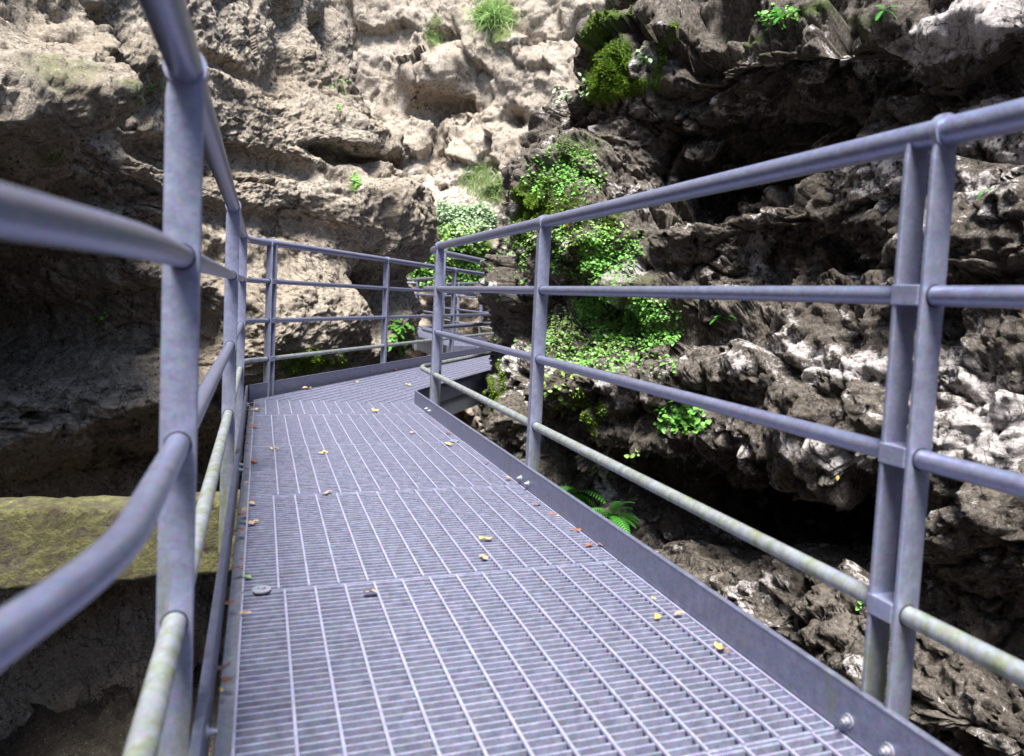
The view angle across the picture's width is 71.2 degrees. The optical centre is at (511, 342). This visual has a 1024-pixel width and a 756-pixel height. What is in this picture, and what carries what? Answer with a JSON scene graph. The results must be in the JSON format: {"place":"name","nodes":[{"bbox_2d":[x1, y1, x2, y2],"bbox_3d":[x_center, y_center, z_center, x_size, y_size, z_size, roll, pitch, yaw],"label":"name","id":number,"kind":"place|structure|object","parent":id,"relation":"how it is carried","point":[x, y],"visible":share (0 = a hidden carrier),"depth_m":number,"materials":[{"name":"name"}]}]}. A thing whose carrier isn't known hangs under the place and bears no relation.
{"place":"outdoors","nodes":[
{"label":"outdoors","id":0,"kind":"place"},
{"bbox_2d":[0,653,221,755],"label":"ground","id":1,"kind":"structure","parent":0,"point":[101,727],"depth_m":7.10,"materials":[{"name":"brown soil"}]},
{"bbox_2d":[0,0,439,739],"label":"rock cliff","id":2,"kind":"structure","parent":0,"point":[82,114],"depth_m":6.99,"materials":[{"name":"beige stone"}]},
{"bbox_2d":[89,301,109,323],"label":"leafy plant","id":3,"kind":"object","parent":2,"relation":"on","point":[101,317],"visible":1,"depth_m":6.80,"materials":[{"name":"green plant"}]},
{"bbox_2d":[0,489,239,590],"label":"concrete beam","id":4,"kind":"structure","parent":2,"relation":"attached to","point":[42,538],"depth_m":3.33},
{"bbox_2d":[147,80,164,90],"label":"leafy plant","id":5,"kind":"object","parent":2,"relation":"on","point":[150,89],"visible":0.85,"depth_m":6.24,"materials":[{"name":"green plant"}]},
{"bbox_2d":[277,347,353,377],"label":"moss","id":6,"kind":"object","parent":2,"relation":"on","point":[311,361],"visible":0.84,"depth_m":7.23,"materials":[{"name":"green plant"}]},
{"bbox_2d":[350,171,362,191],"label":"leafy plant","id":7,"kind":"object","parent":2,"relation":"on","point":[357,182],"visible":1,"depth_m":7.82,"materials":[{"name":"green plant"}]},
{"bbox_2d":[331,0,604,435],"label":"rock cliff","id":8,"kind":"structure","parent":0,"point":[454,103],"depth_m":19.63,"materials":[{"name":"beige stone"}]},
{"bbox_2d":[387,313,414,354],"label":"leafy plant","id":9,"kind":"object","parent":8,"relation":"on","point":[395,327],"visible":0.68,"depth_m":8.61,"materials":[{"name":"green plant"}]},
{"bbox_2d":[407,282,449,318],"bbox_3d":[-2.820,-0.867,17.830,2.700,1.330,0.096,2,4,-19],"label":"railing","id":10,"kind":"object","parent":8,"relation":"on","point":[429,305],"depth_m":17.97,"materials":[{"name":"grey metal"}]},
{"bbox_2d":[417,11,446,45],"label":"grass tuft","id":11,"kind":"object","parent":8,"relation":"on","point":[438,37],"visible":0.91,"depth_m":20.24,"materials":[{"name":"green plant"}]},
{"bbox_2d":[407,251,487,295],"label":"ground cover","id":12,"kind":"object","parent":8,"relation":"on","point":[465,275],"visible":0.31,"depth_m":18.12,"materials":[{"name":"green plant"}]},
{"bbox_2d":[412,327,487,354],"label":"walkway","id":13,"kind":"structure","parent":8,"relation":"attached to","point":[425,347],"depth_m":12.64,"materials":[{"name":"metal"}]},
{"bbox_2d":[405,276,445,352],"bbox_3d":[-2.100,-0.608,14.200,0.305,1.330,7.003,2,4,-19],"label":"railing","id":14,"kind":"object","parent":13,"relation":"attached to","point":[418,279],"visible":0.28,"depth_m":12.49,"materials":[{"name":"grey metal"}]},
{"bbox_2d":[444,282,491,337],"bbox_3d":[-0.995,-0.598,14.906,0.140,1.330,6.402,2,4,-19],"label":"railing","id":15,"kind":"object","parent":13,"relation":"attached to","point":[458,296],"visible":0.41,"depth_m":14.91,"materials":[{"name":"grey metal"}]},
{"bbox_2d":[415,217,490,275],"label":"ground cover","id":16,"kind":"object","parent":8,"relation":"on","point":[478,255],"visible":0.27,"depth_m":17.82,"materials":[{"name":"green plant"}]},
{"bbox_2d":[434,193,498,239],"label":"ground cover","id":17,"kind":"object","parent":8,"relation":"on","point":[472,213],"visible":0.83,"depth_m":18.11,"materials":[{"name":"green plant"}]},
{"bbox_2d":[454,160,503,201],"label":"grass tuft","id":18,"kind":"object","parent":8,"relation":"on","point":[482,170],"visible":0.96,"depth_m":18.93,"materials":[{"name":"green plant"}]},
{"bbox_2d":[456,0,523,43],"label":"grass tuft","id":19,"kind":"object","parent":8,"relation":"on","point":[486,9],"visible":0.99,"depth_m":19.44,"materials":[{"name":"green plant"}]},
{"bbox_2d":[454,0,1023,755],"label":"rock cliff","id":20,"kind":"structure","parent":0,"point":[750,92],"depth_m":4.24,"materials":[{"name":"grey stone"}]},
{"bbox_2d":[486,213,530,301],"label":"ground cover","id":21,"kind":"object","parent":20,"relation":"on","point":[520,262],"visible":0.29,"depth_m":5.80,"materials":[{"name":"green plant"}]},
{"bbox_2d":[482,358,607,435],"bbox_3d":[0.088,0.428,5.173,0.401,0.540,1.633,1,4,-28],"label":"moss","id":22,"kind":"object","parent":20,"relation":"on","point":[490,380],"visible":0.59,"depth_m":4.67,"materials":[{"name":"green plant"}]},
{"bbox_2d":[521,142,607,203],"bbox_3d":[0.497,-1.643,6.959,0.800,1.087,3.857,3,4,6],"label":"ground cover","id":23,"kind":"object","parent":20,"relation":"on","point":[564,177],"visible":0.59,"depth_m":5.36,"materials":[{"name":"green plant"}]},
{"bbox_2d":[544,354,586,416],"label":"leafy plant","id":24,"kind":"object","parent":20,"relation":"on","point":[561,398],"visible":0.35,"depth_m":4.72,"materials":[{"name":"green plant"}]},
{"bbox_2d":[509,171,624,260],"bbox_3d":[0.332,-0.977,5.518,0.434,0.739,1.469,1,4,-25],"label":"moss","id":25,"kind":"object","parent":20,"relation":"on","point":[533,196],"visible":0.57,"depth_m":5.32,"materials":[{"name":"green plant"}]},
{"bbox_2d":[552,72,588,107],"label":"leafy plant","id":26,"kind":"object","parent":20,"relation":"on","point":[569,97],"visible":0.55,"depth_m":5.91,"materials":[{"name":"green plant"}]},
{"bbox_2d":[188,347,959,755],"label":"walkway","id":27,"kind":"structure","parent":20,"relation":"attached to","point":[540,631],"depth_m":1.73,"materials":[{"name":"metal"}]},
{"bbox_2d":[0,0,247,755],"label":"railing","id":28,"kind":"object","parent":27,"relation":"attached to","point":[164,494],"visible":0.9,"depth_m":1.06,"materials":[{"name":"grey metal"}]},
{"bbox_2d":[216,662,229,669],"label":"fallen leaf","id":29,"kind":"object","parent":27,"relation":"on","point":[222,667],"visible":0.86,"depth_m":1.49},
{"bbox_2d":[220,676,231,682],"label":"fallen leaf","id":30,"kind":"object","parent":27,"relation":"on","point":[224,678],"visible":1,"depth_m":1.44,"materials":[{"name":"orange plant"}]},
{"bbox_2d":[244,236,493,396],"bbox_3d":[-1.051,-0.207,7.708,0.168,1.330,6.210,4,4,15],"label":"railing","id":31,"kind":"object","parent":27,"relation":"attached to","point":[271,281],"visible":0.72,"depth_m":5.84,"materials":[{"name":"grey metal"}]},
{"bbox_2d":[420,246,490,405],"bbox_3d":[0.066,-0.146,7.598,0.281,1.330,5.982,4,4,13],"label":"railing","id":32,"kind":"object","parent":27,"relation":"attached to","point":[428,328],"visible":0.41,"depth_m":5.52,"materials":[{"name":"grey metal"}]},
{"bbox_2d":[714,642,721,648],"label":"fallen leaf","id":33,"kind":"object","parent":27,"relation":"on","point":[717,645],"visible":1,"depth_m":1.65,"materials":[{"name":"yellow plant"}]},
{"bbox_2d":[429,98,1023,720],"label":"railing","id":34,"kind":"object","parent":27,"relation":"attached to","point":[895,448],"visible":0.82,"depth_m":1.29,"materials":[{"name":"grey metal"}]},
{"bbox_2d":[514,219,636,258],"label":"ground cover","id":35,"kind":"object","parent":20,"relation":"on","point":[563,226],"visible":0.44,"depth_m":4.94,"materials":[{"name":"green plant"}]},
{"bbox_2d":[551,130,608,160],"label":"plant","id":36,"kind":"object","parent":20,"relation":"on","point":[588,144],"visible":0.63,"depth_m":5.39,"materials":[{"name":"green plant"}]},
{"bbox_2d":[559,486,606,506],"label":"fern","id":37,"kind":"object","parent":20,"relation":"on","point":[579,497],"visible":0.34,"depth_m":5.04,"materials":[{"name":"green plant"}]},
{"bbox_2d":[546,304,630,360],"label":"ground cover","id":38,"kind":"object","parent":20,"relation":"on","point":[577,334],"visible":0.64,"depth_m":5.25,"materials":[{"name":"green plant"}]},
{"bbox_2d":[550,226,644,285],"bbox_3d":[0.582,-0.804,6.447,0.720,0.663,3.595,3,4,0],"label":"ground cover","id":39,"kind":"object","parent":20,"relation":"on","point":[619,257],"visible":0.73,"depth_m":4.92,"materials":[{"name":"green plant"}]},
{"bbox_2d":[526,330,677,376],"bbox_3d":[0.385,0.042,5.974,0.718,0.365,3.600,2,4,-13],"label":"ground cover","id":40,"kind":"object","parent":20,"relation":"on","point":[612,360],"visible":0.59,"depth_m":4.81,"materials":[{"name":"green plant"}]},
{"bbox_2d":[546,300,665,358],"bbox_3d":[0.446,-0.194,6.595,0.684,0.486,3.906,2,4,-8],"label":"ground cover","id":41,"kind":"object","parent":20,"relation":"on","point":[595,342],"visible":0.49,"depth_m":5.21,"materials":[{"name":"green plant"}]},
{"bbox_2d":[592,501,639,532],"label":"fern","id":42,"kind":"object","parent":20,"relation":"on","point":[615,509],"visible":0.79,"depth_m":4.82,"materials":[{"name":"green plant"}]},
{"bbox_2d":[571,282,684,347],"bbox_3d":[0.843,-0.183,4.955,0.570,0.444,1.215,2,4,-19],"label":"ground cover","id":43,"kind":"object","parent":20,"relation":"on","point":[645,313],"visible":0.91,"depth_m":4.94,"materials":[{"name":"green plant"}]},
{"bbox_2d":[578,5,679,109],"bbox_3d":[0.899,-2.246,5.569,0.429,0.768,1.058,-1,5,-43],"label":"moss","id":44,"kind":"object","parent":20,"relation":"on","point":[610,95],"visible":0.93,"depth_m":5.50,"materials":[{"name":"green plant"}]},
{"bbox_2d":[624,449,639,463],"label":"leafy plant","id":45,"kind":"object","parent":20,"relation":"on","point":[633,461],"visible":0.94,"depth_m":4.51,"materials":[{"name":"green plant"}]},
{"bbox_2d":[634,40,659,62],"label":"leafy plant","id":46,"kind":"object","parent":20,"relation":"on","point":[650,60],"visible":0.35,"depth_m":5.28,"materials":[{"name":"green plant"}]},
{"bbox_2d":[653,401,711,434],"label":"leafy plant","id":47,"kind":"object","parent":20,"relation":"on","point":[685,411],"visible":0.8,"depth_m":4.36,"materials":[{"name":"green plant"}]},
{"bbox_2d":[752,3,799,28],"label":"leafy plant","id":48,"kind":"object","parent":20,"relation":"on","point":[763,12],"visible":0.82,"depth_m":4.30,"materials":[{"name":"green plant"}]},
{"bbox_2d":[769,7,797,21],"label":"fern","id":49,"kind":"object","parent":20,"relation":"on","point":[779,13],"visible":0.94,"depth_m":4.25,"materials":[{"name":"green plant"}]},
{"bbox_2d":[855,601,862,610],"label":"leafy plant","id":50,"kind":"object","parent":20,"relation":"on","point":[857,608],"visible":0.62,"depth_m":3.35,"materials":[{"name":"green plant"}]},
{"bbox_2d":[875,5,898,20],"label":"fern","id":51,"kind":"object","parent":20,"relation":"on","point":[879,13],"visible":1,"depth_m":3.45,"materials":[{"name":"green plant"}]}
]}

